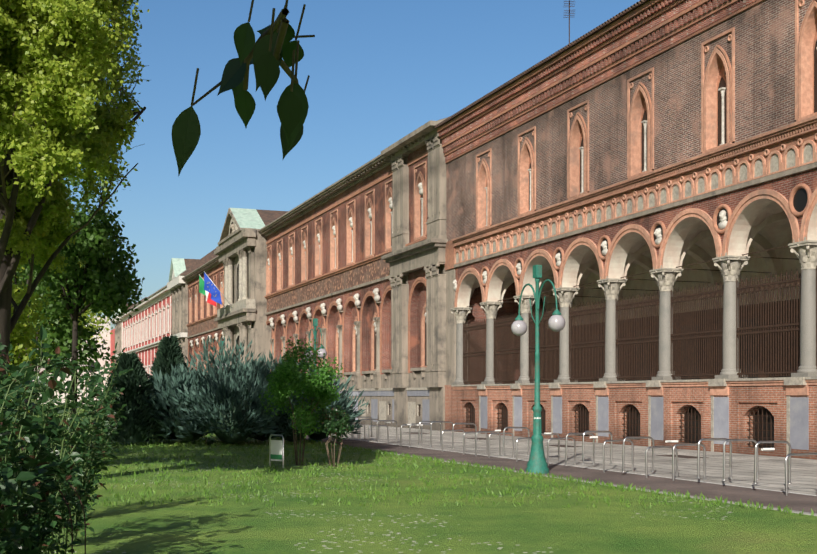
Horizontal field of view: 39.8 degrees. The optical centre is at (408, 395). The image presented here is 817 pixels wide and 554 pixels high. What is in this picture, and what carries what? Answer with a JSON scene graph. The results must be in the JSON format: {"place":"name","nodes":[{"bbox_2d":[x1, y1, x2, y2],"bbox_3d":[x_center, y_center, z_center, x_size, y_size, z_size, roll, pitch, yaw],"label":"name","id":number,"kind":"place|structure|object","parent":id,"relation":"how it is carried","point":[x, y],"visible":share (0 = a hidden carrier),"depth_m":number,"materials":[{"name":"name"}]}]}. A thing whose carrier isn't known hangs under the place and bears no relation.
{"place":"outdoors","nodes":[
{"label":"outdoors","id":0,"kind":"place"},
{"bbox_2d":[172,0,314,175],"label":"leafy branch","id":1,"kind":"object","parent":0,"point":[292,109],"depth_m":1.77,"materials":[{"name":"green plant"}]},
{"bbox_2d":[64,0,639,330],"label":"sky","id":2,"kind":"structure","parent":0,"point":[379,71],"materials":[{"name":"blue"}]},
{"bbox_2d":[13,405,816,553],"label":"lawn","id":3,"kind":"structure","parent":0,"point":[185,524],"depth_m":17.61,"materials":[{"name":"green plant"}]},
{"bbox_2d":[9,308,18,374],"bbox_3d":[-9.646,-0.159,26.395,0.984,4.257,1.286,0,0,-44],"label":"tree wood","id":4,"kind":"object","parent":3,"relation":"on","point":[11,342],"visible":0.1,"depth_m":26.32,"materials":[{"name":"brown plant"}]},
{"bbox_2d":[9,275,51,415],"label":"tree leaves","id":5,"kind":"object","parent":4,"relation":"attached to","point":[26,330],"visible":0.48,"depth_m":26.35,"materials":[{"name":"green plant"}]},
{"bbox_2d":[0,360,36,483],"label":"rose bush canes","id":6,"kind":"object","parent":3,"relation":"on","point":[7,394],"visible":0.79,"depth_m":6.33,"materials":[{"name":"green plant"}]},
{"bbox_2d":[0,348,50,495],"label":"rose bush leaves","id":7,"kind":"object","parent":6,"relation":"attached to","point":[7,473],"visible":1,"depth_m":6.28,"materials":[{"name":"green plant"}]},
{"bbox_2d":[0,379,59,550],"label":"rose bush leaves","id":8,"kind":"object","parent":3,"relation":"on","point":[36,496],"visible":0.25,"depth_m":8.70,"materials":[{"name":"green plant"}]},
{"bbox_2d":[0,326,70,553],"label":"rose bush leaves","id":9,"kind":"object","parent":3,"relation":"on","point":[8,513],"visible":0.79,"depth_m":7.27,"materials":[{"name":"green plant"}]},
{"bbox_2d":[12,264,70,411],"bbox_3d":[-10.523,-1.328,31.260,2.497,6.593,2.138,0,0,-20],"label":"tree","id":10,"kind":"object","parent":3,"relation":"on","point":[36,338],"visible":0.1,"depth_m":31.11,"materials":[{"name":"brown plant"}]},
{"bbox_2d":[10,255,109,402],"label":"tree leaves","id":11,"kind":"object","parent":10,"relation":"attached to","point":[63,329],"visible":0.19,"depth_m":30.72,"materials":[{"name":"green plant"}]},
{"bbox_2d":[0,334,114,553],"bbox_3d":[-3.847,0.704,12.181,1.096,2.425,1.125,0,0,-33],"label":"rose bush canes","id":12,"kind":"object","parent":3,"relation":"on","point":[66,550],"visible":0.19,"depth_m":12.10,"materials":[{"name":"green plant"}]},
{"bbox_2d":[52,474,85,553],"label":"rose hoop support","id":13,"kind":"object","parent":3,"relation":"on","point":[71,517],"visible":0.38,"depth_m":9.84,"materials":[{"name":"green metal"}]},
{"bbox_2d":[14,342,133,547],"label":"rose bush leaves","id":14,"kind":"object","parent":3,"relation":"on","point":[98,438],"visible":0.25,"depth_m":14.07,"materials":[{"name":"green plant"}]},
{"bbox_2d":[0,0,149,465],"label":"tree","id":15,"kind":"object","parent":3,"relation":"on","point":[57,71],"depth_m":19.69,"materials":[{"name":"green plant"}]},
{"bbox_2d":[24,377,126,518],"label":"rose bush leaves","id":16,"kind":"object","parent":3,"relation":"on","point":[107,408],"visible":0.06,"depth_m":17.10,"materials":[{"name":"green plant"}]},
{"bbox_2d":[56,230,108,450],"bbox_3d":[-8.841,-1.284,30.241,1.808,6.505,1.984,0,0,-20],"label":"tree","id":17,"kind":"object","parent":3,"relation":"on","point":[75,315],"visible":0.46,"depth_m":30.06,"materials":[{"name":"brown plant"}]},
{"bbox_2d":[19,198,148,323],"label":"green tree leaves","id":18,"kind":"object","parent":17,"relation":"attached to","point":[120,284],"visible":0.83,"depth_m":29.84,"materials":[{"name":"green plant"}]},
{"bbox_2d":[89,334,201,441],"bbox_3d":[-10.399,-0.361,44.808,4.767,4.354,5.008,0,0,-20],"label":"dark conifer foliage","id":19,"kind":"object","parent":3,"relation":"on","point":[169,348],"visible":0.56,"depth_m":43.34,"materials":[{"name":"green plant"}]},
{"bbox_2d":[108,357,329,443],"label":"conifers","id":20,"kind":"object","parent":3,"relation":"on","point":[238,438],"visible":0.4,"depth_m":43.22,"materials":[{"name":"green plant"}]},
{"bbox_2d":[140,335,368,438],"bbox_3d":[-6.157,-0.415,45.571,9.668,4.246,8.202,0,0,-20],"label":"bush","id":21,"kind":"object","parent":3,"relation":"on","point":[208,391],"visible":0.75,"depth_m":43.38,"materials":[{"name":"green plant"}]},
{"bbox_2d":[269,434,283,467],"bbox_3d":[-3.464,1.450,29.616,0.044,0.872,0.642,0,0,-42],"label":"park sign","id":22,"kind":"object","parent":3,"relation":"on","point":[276,450],"visible":0.98,"depth_m":29.61,"materials":[{"name":"silver metal"}]},
{"bbox_3d":[-16.367,-3.828,42.134,6.213,11.595,5.747,0,0,-20],"label":"tree wood","id":23,"kind":"object","parent":3,"relation":"on","visible":0},
{"bbox_2d":[17,146,130,337],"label":"tree leaves","id":24,"kind":"object","parent":23,"relation":"on","point":[73,184],"visible":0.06,"depth_m":41.00,"materials":[{"name":"green plant"}]},
{"bbox_3d":[-21.779,-4.253,60.510,7.084,12.443,7.544,0,0,-20],"label":"tree wood","id":25,"kind":"object","parent":3,"relation":"on","visible":0},
{"bbox_2d":[18,259,121,351],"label":"tree leaves","id":26,"kind":"object","parent":25,"relation":"on","point":[98,322],"visible":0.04,"depth_m":58.70,"materials":[{"name":"green plant"}]},
{"bbox_3d":[-13.329,-1.612,34.097,3.322,7.166,3.694,0,0,-20],"label":"tree wood","id":27,"kind":"object","parent":3,"relation":"on","visible":0},
{"bbox_2d":[11,264,56,358],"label":"tree leaves","id":28,"kind":"object","parent":27,"relation":"on","point":[19,280],"visible":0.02,"depth_m":35.01,"materials":[{"name":"green plant"}]},
{"bbox_2d":[81,406,816,515],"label":"pavement","id":29,"kind":"structure","parent":0,"point":[767,489],"depth_m":32.17,"materials":[{"name":"stone"}]},
{"bbox_2d":[112,297,146,363],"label":"building","id":30,"kind":"structure","parent":29,"relation":"on","point":[119,334],"depth_m":222.82,"materials":[{"name":"stone"}]},
{"bbox_2d":[128,310,135,352],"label":"red wing bay","id":31,"kind":"object","parent":29,"relation":"on","point":[134,330],"visible":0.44,"depth_m":201.62,"materials":[{"name":"brick"}]},
{"bbox_2d":[130,307,138,356],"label":"red wing bay","id":32,"kind":"object","parent":29,"relation":"on","point":[137,330],"visible":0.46,"depth_m":197.53,"materials":[{"name":"stone"}]},
{"bbox_2d":[133,306,141,361],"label":"red wing bay","id":33,"kind":"object","parent":29,"relation":"on","point":[140,332],"visible":0.33,"depth_m":193.69,"materials":[{"name":"stone"}]},
{"bbox_2d":[136,303,144,367],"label":"red wing bay","id":34,"kind":"object","parent":29,"relation":"on","point":[143,332],"visible":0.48,"depth_m":189.91,"materials":[{"name":"brick"}]},
{"bbox_2d":[140,301,147,372],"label":"red wing bay","id":35,"kind":"object","parent":29,"relation":"on","point":[145,308],"visible":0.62,"depth_m":185.84,"materials":[{"name":"brick"}]},
{"bbox_2d":[142,300,150,378],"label":"red wing bay","id":36,"kind":"object","parent":29,"relation":"on","point":[149,333],"visible":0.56,"depth_m":182.62,"materials":[{"name":"brick"}]},
{"bbox_2d":[146,296,154,374],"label":"red wing bay","id":37,"kind":"object","parent":29,"relation":"on","point":[152,304],"visible":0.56,"depth_m":178.14,"materials":[{"name":"stone"}]},
{"bbox_2d":[149,295,158,357],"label":"red wing bay","id":38,"kind":"object","parent":29,"relation":"on","point":[156,303],"visible":0.4,"depth_m":174.38,"materials":[{"name":"stone"}]},
{"bbox_2d":[152,292,162,345],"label":"red wing bay","id":39,"kind":"object","parent":29,"relation":"on","point":[159,300],"visible":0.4,"depth_m":170.43,"materials":[{"name":"stone"}]},
{"bbox_2d":[156,289,166,342],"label":"red wing bay","id":40,"kind":"object","parent":29,"relation":"on","point":[163,298],"visible":0.33,"depth_m":166.27,"materials":[{"name":"stone"}]},
{"bbox_2d":[160,287,170,335],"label":"red wing bay","id":41,"kind":"object","parent":29,"relation":"on","point":[167,295],"visible":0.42,"depth_m":161.94,"materials":[{"name":"stone"}]},
{"bbox_2d":[182,275,193,368],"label":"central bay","id":42,"kind":"object","parent":29,"relation":"on","point":[189,325],"visible":0.42,"depth_m":145.01,"materials":[{"name":"brick"}]},
{"bbox_2d":[167,248,217,362],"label":"pavilion","id":43,"kind":"structure","parent":29,"relation":"on","point":[177,284],"depth_m":150.02,"materials":[{"name":"stone"}]},
{"bbox_2d":[187,272,198,370],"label":"building facade section","id":44,"kind":"object","parent":29,"relation":"on","point":[195,323],"visible":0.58,"depth_m":141.20,"materials":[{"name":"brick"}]},
{"bbox_2d":[192,268,204,369],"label":"building facade section","id":45,"kind":"object","parent":29,"relation":"on","point":[200,321],"visible":0.31,"depth_m":137.70,"materials":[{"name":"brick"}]},
{"bbox_2d":[198,265,211,371],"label":"building facade section","id":46,"kind":"object","parent":29,"relation":"on","point":[208,306],"visible":0.1,"depth_m":133.23,"materials":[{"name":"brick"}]},
{"bbox_2d":[204,260,218,358],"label":"building facade section","id":47,"kind":"object","parent":29,"relation":"on","point":[215,280],"visible":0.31,"depth_m":128.92,"materials":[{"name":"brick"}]},
{"bbox_2d":[211,256,223,355],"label":"building facade section","id":48,"kind":"object","parent":29,"relation":"on","point":[221,273],"visible":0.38,"depth_m":125.74,"materials":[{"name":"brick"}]},
{"bbox_2d":[214,208,288,371],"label":"entrance pavilion","id":49,"kind":"structure","parent":29,"relation":"on","point":[241,250],"depth_m":106.63,"materials":[{"name":"stone"}]},
{"bbox_2d":[199,274,225,307],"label":"italian flag","id":50,"kind":"object","parent":49,"relation":"attached to","point":[207,294],"visible":0.75,"depth_m":111.24,"materials":[{"name":"multicoloured fabric"}]},
{"bbox_2d":[204,271,231,305],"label":"european union flag","id":51,"kind":"object","parent":49,"relation":"attached to","point":[210,286],"visible":1,"depth_m":108.61,"materials":[{"name":"blue fabric"}]},
{"bbox_2d":[258,227,274,363],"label":"building facade section","id":52,"kind":"object","parent":29,"relation":"on","point":[269,235],"visible":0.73,"depth_m":103.11,"materials":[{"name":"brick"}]},
{"bbox_2d":[265,220,285,363],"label":"building facade section","id":53,"kind":"object","parent":29,"relation":"on","point":[279,239],"visible":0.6,"depth_m":100.44,"materials":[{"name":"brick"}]},
{"bbox_2d":[276,212,298,363],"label":"building facade section","id":54,"kind":"object","parent":29,"relation":"on","point":[289,223],"visible":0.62,"depth_m":96.25,"materials":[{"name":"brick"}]},
{"bbox_2d":[288,204,311,372],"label":"building facade section","id":55,"kind":"object","parent":29,"relation":"on","point":[303,285],"visible":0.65,"depth_m":92.28,"materials":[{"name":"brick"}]},
{"bbox_2d":[301,195,326,373],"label":"building facade section","id":56,"kind":"object","parent":29,"relation":"on","point":[315,205],"visible":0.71,"depth_m":88.10,"materials":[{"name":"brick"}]},
{"bbox_2d":[307,318,326,441],"bbox_3d":[-3.992,-0.669,48.280,0.600,5.270,2.530,0,0,-20],"label":"lamp post","id":57,"kind":"object","parent":29,"relation":"on","point":[315,325],"visible":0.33,"depth_m":48.13,"materials":[{"name":"green metal"}]},
{"bbox_2d":[316,185,342,393],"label":"building facade section","id":58,"kind":"object","parent":29,"relation":"on","point":[333,274],"visible":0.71,"depth_m":84.55,"materials":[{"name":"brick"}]},
{"bbox_2d":[331,174,360,423],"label":"building facade section","id":59,"kind":"object","parent":29,"relation":"on","point":[350,268],"visible":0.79,"depth_m":80.50,"materials":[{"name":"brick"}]},
{"bbox_2d":[349,162,380,424],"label":"building facade section","id":60,"kind":"object","parent":29,"relation":"on","point":[369,192],"visible":0.81,"depth_m":76.39,"materials":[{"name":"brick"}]},
{"bbox_2d":[368,154,395,426],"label":"building facade section","id":61,"kind":"object","parent":29,"relation":"on","point":[382,164],"visible":0.23,"depth_m":73.22,"materials":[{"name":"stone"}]},
{"bbox_2d":[381,117,448,430],"bbox_3d":[3.462,-8.109,68.047,7.950,20.150,8.650,0,0,-20],"label":"building facade section","id":62,"kind":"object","parent":29,"relation":"on","point":[427,255],"depth_m":64.86,"materials":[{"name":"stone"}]},
{"bbox_2d":[400,135,432,429],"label":"building facade section","id":63,"kind":"object","parent":29,"relation":"on","point":[417,389],"visible":0.54,"depth_m":67.75,"materials":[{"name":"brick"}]},
{"bbox_2d":[475,431,500,455],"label":"bike rack","id":64,"kind":"object","parent":29,"relation":"on","point":[487,432],"visible":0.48,"depth_m":36.61,"materials":[{"name":"silver metal"}]},
{"bbox_2d":[444,154,545,431],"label":"wall","id":65,"kind":"structure","parent":29,"relation":"on","point":[456,317],"depth_m":62.56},
{"bbox_2d":[453,210,726,290],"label":"busts","id":66,"kind":"object","parent":65,"relation":"attached to","point":[722,224],"visible":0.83,"depth_m":46.72,"materials":[{"name":"stone"}]},
{"bbox_2d":[502,427,529,455],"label":"bike rack","id":67,"kind":"object","parent":29,"relation":"on","point":[515,428],"visible":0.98,"depth_m":34.76,"materials":[{"name":"silver metal"}]},
{"bbox_2d":[451,230,582,433],"bbox_3d":[5.854,-3.309,60.798,5.870,10.550,4.570,0,0,-20],"label":"arcade bay","id":68,"kind":"object","parent":29,"relation":"on","point":[470,267],"visible":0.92,"depth_m":60.06,"materials":[{"name":"stone"}]},
{"bbox_2d":[511,265,564,473],"bbox_3d":[3.264,-0.669,28.573,0.600,5.270,2.530,0,0,-20],"label":"lamp post","id":69,"kind":"object","parent":29,"relation":"on","point":[537,458],"visible":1,"depth_m":28.49,"materials":[{"name":"green metal"}]},
{"bbox_2d":[481,218,622,436],"bbox_3d":[7.250,-3.309,57.006,5.870,10.550,4.570,0,0,-20],"label":"arcade bay","id":70,"kind":"object","parent":29,"relation":"on","point":[502,258],"visible":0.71,"depth_m":56.50,"materials":[{"name":"beige stone"}]},
{"bbox_2d":[411,432,708,457],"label":"pavement gratings","id":71,"kind":"object","parent":29,"relation":"on","point":[682,456],"visible":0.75,"depth_m":43.39,"materials":[{"name":"metal"}]},
{"bbox_2d":[547,437,575,464],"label":"bike rack","id":72,"kind":"object","parent":29,"relation":"on","point":[573,439],"visible":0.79,"depth_m":31.89,"materials":[{"name":"silver metal"}]},
{"bbox_2d":[565,433,595,464],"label":"bike rack","id":73,"kind":"object","parent":29,"relation":"on","point":[567,435],"visible":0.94,"depth_m":30.92,"materials":[{"name":"silver metal"}]},
{"bbox_2d":[515,205,659,439],"bbox_3d":[8.646,-3.309,53.215,5.870,10.550,4.570,0,0,-20],"label":"arcade bay","id":74,"kind":"object","parent":29,"relation":"on","point":[538,242],"visible":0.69,"depth_m":52.57,"materials":[{"name":"beige stone"}]},
{"bbox_2d":[581,431,612,463],"bbox_3d":[5.025,1.371,29.985,0.970,0.886,0.120,1,-1,-20],"label":"bike rack","id":75,"kind":"object","parent":29,"relation":"on","point":[585,432],"visible":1,"depth_m":29.94,"materials":[{"name":"silver metal"}]},
{"bbox_2d":[603,439,633,471],"bbox_3d":[5.408,1.571,29.062,0.970,0.886,0.120,0,0,-20],"label":"bike rack","id":76,"kind":"object","parent":29,"relation":"on","point":[629,440],"visible":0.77,"depth_m":29.04,"materials":[{"name":"silver metal"}]},
{"bbox_2d":[554,189,720,443],"bbox_3d":[10.042,-3.309,49.424,5.870,10.550,4.570,0,0,-20],"label":"arcade bay","id":77,"kind":"object","parent":29,"relation":"on","point":[581,236],"visible":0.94,"depth_m":48.66,"materials":[{"name":"brown brick"}]},
{"bbox_2d":[622,436,654,471],"bbox_3d":[5.726,1.457,28.082,0.970,0.886,0.120,0,1,-20],"label":"bike rack","id":78,"kind":"object","parent":29,"relation":"on","point":[637,437],"visible":1,"depth_m":28.06,"materials":[{"name":"silver metal"}]},
{"bbox_2d":[645,446,677,477],"bbox_3d":[6.081,1.647,27.070,0.970,0.886,0.120,-1,0,-20],"label":"bike rack","id":79,"kind":"object","parent":29,"relation":"on","point":[646,460],"visible":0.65,"depth_m":27.02,"materials":[{"name":"silver metal"}]},
{"bbox_2d":[672,443,705,480],"bbox_3d":[6.513,1.550,26.170,0.970,0.886,0.120,0,0,-20],"label":"bike rack","id":80,"kind":"object","parent":29,"relation":"on","point":[673,456],"visible":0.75,"depth_m":26.12,"materials":[{"name":"silver metal"}]},
{"bbox_2d":[600,171,782,446],"bbox_3d":[11.438,-3.309,45.633,5.870,10.550,4.570,0,0,-20],"label":"arcade bay","id":81,"kind":"object","parent":29,"relation":"on","point":[632,223],"visible":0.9,"depth_m":44.97,"materials":[{"name":"beige stone"}]},
{"bbox_2d":[696,438,732,477],"bbox_3d":[6.854,1.393,25.233,0.970,0.886,0.120,1,-1,-20],"label":"bike rack","id":82,"kind":"object","parent":29,"relation":"on","point":[698,455],"visible":0.9,"depth_m":25.19,"materials":[{"name":"silver metal"}]},
{"bbox_2d":[653,149,800,452],"bbox_3d":[12.834,-3.309,41.842,5.870,10.550,4.570,0,0,-20],"label":"arcade bay","id":83,"kind":"object","parent":29,"relation":"on","point":[690,206],"visible":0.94,"depth_m":41.20,"materials":[{"name":"brown brick"}]},
{"bbox_2d":[723,439,759,479],"bbox_3d":[7.159,1.375,24.297,0.970,0.886,0.120,1,-2,-20],"label":"bike rack","id":84,"kind":"object","parent":29,"relation":"on","point":[727,440],"visible":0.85,"depth_m":24.19,"materials":[{"name":"silver metal"}]},
{"bbox_2d":[717,122,816,458],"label":"arcade bay","id":85,"kind":"object","parent":29,"relation":"on","point":[761,178],"visible":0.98,"depth_m":36.99,"materials":[{"name":"brown brick"}]},
{"bbox_2d":[752,441,791,483],"bbox_3d":[7.524,1.371,23.286,0.970,0.886,0.120,1,0,-20],"label":"bike rack","id":86,"kind":"object","parent":29,"relation":"on","point":[755,464],"visible":0.98,"depth_m":23.24,"materials":[{"name":"silver metal"}]},
{"bbox_2d":[785,453,816,495],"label":"bike rack","id":87,"kind":"object","parent":29,"relation":"on","point":[786,470],"visible":0.83,"depth_m":22.18,"materials":[{"name":"silver metal"}]},
{"bbox_2d":[795,115,816,459],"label":"building facade section","id":88,"kind":"object","parent":29,"relation":"on","point":[807,133],"visible":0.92,"depth_m":34.99,"materials":[{"name":"brown brick"}]},
{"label":"bike rack","id":89,"kind":"object","parent":29,"relation":"on","visible":0},
{"bbox_2d":[385,422,774,450],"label":"rack stickers","id":90,"kind":"object","parent":89,"relation":"on","point":[762,449],"visible":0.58,"depth_m":27.21,"materials":[{"name":"plastic"}]},
{"bbox_2d":[465,134,504,234],"bbox_3d":[4.051,-10.809,58.476,0.480,4.450,5.030,0,0,-20],"label":"wall section","id":91,"kind":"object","parent":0,"point":[485,185],"depth_m":58.48,"materials":[{"name":"brown brick"}]},
{"bbox_2d":[505,110,551,220],"bbox_3d":[5.788,-10.809,53.756,0.480,4.450,5.030,0,0,-20],"label":"wall section","id":92,"kind":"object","parent":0,"point":[528,166],"depth_m":53.73,"materials":[{"name":"brown brick"}]},
{"bbox_2d":[552,81,607,204],"bbox_3d":[7.526,-10.809,49.036,0.480,4.450,5.030,0,0,-20],"label":"wall section","id":93,"kind":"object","parent":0,"point":[579,145],"depth_m":49.03,"materials":[{"name":"brown brick"}]},
{"bbox_2d":[434,0,763,162],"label":"cornice","id":94,"kind":"structure","parent":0,"point":[634,35],"depth_m":47.80,"materials":[{"name":"brown brick"}]},
{"bbox_2d":[608,45,676,185],"bbox_3d":[9.264,-10.809,44.316,0.480,4.450,5.030,0,0,-20],"label":"wall section","id":95,"kind":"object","parent":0,"point":[642,118],"depth_m":44.30,"materials":[{"name":"brown brick"}]},
{"bbox_2d":[677,1,763,161],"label":"wall section","id":96,"kind":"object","parent":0,"point":[720,85],"depth_m":39.61,"materials":[{"name":"brown brick"}]},
{"bbox_2d":[764,0,816,132],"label":"wall section","id":97,"kind":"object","parent":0,"point":[790,61],"depth_m":36.00,"materials":[{"name":"brown brick"}]},
{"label":"tree wood","id":98,"kind":"object","parent":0,"visible":0},
{"bbox_2d":[52,265,115,344],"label":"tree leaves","id":99,"kind":"object","parent":98,"relation":"on","point":[90,324],"visible":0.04,"depth_m":119.88,"materials":[{"name":"green plant"}]},
{"label":"ground","id":100,"kind":"structure","parent":0,"visible":0},
{"bbox_2d":[11,316,114,404],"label":"distant buildings","id":101,"kind":"structure","parent":100,"relation":"on","point":[110,338],"depth_m":242.32,"materials":[{"name":"brick"}]},
{"bbox_2d":[126,312,132,353],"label":"red wing bay","id":102,"kind":"object","parent":100,"relation":"on","point":[131,334],"visible":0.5,"depth_m":206.40,"materials":[{"name":"brick"}]},
{"bbox_2d":[258,337,344,464],"bbox_3d":[-2.908,0.176,30.614,2.197,3.585,2.229,0,0,-20],"label":"tree","id":103,"kind":"object","parent":100,"relation":"on","point":[284,374],"depth_m":30.43,"materials":[{"name":"green plant"}]},
{"bbox_2d":[316,405,353,466],"bbox_3d":[-1.993,1.098,29.996,0.994,1.744,1.392,0,0,-20],"label":"shrub","id":104,"kind":"object","parent":100,"relation":"on","point":[332,415],"depth_m":29.84,"materials":[{"name":"green plant"}]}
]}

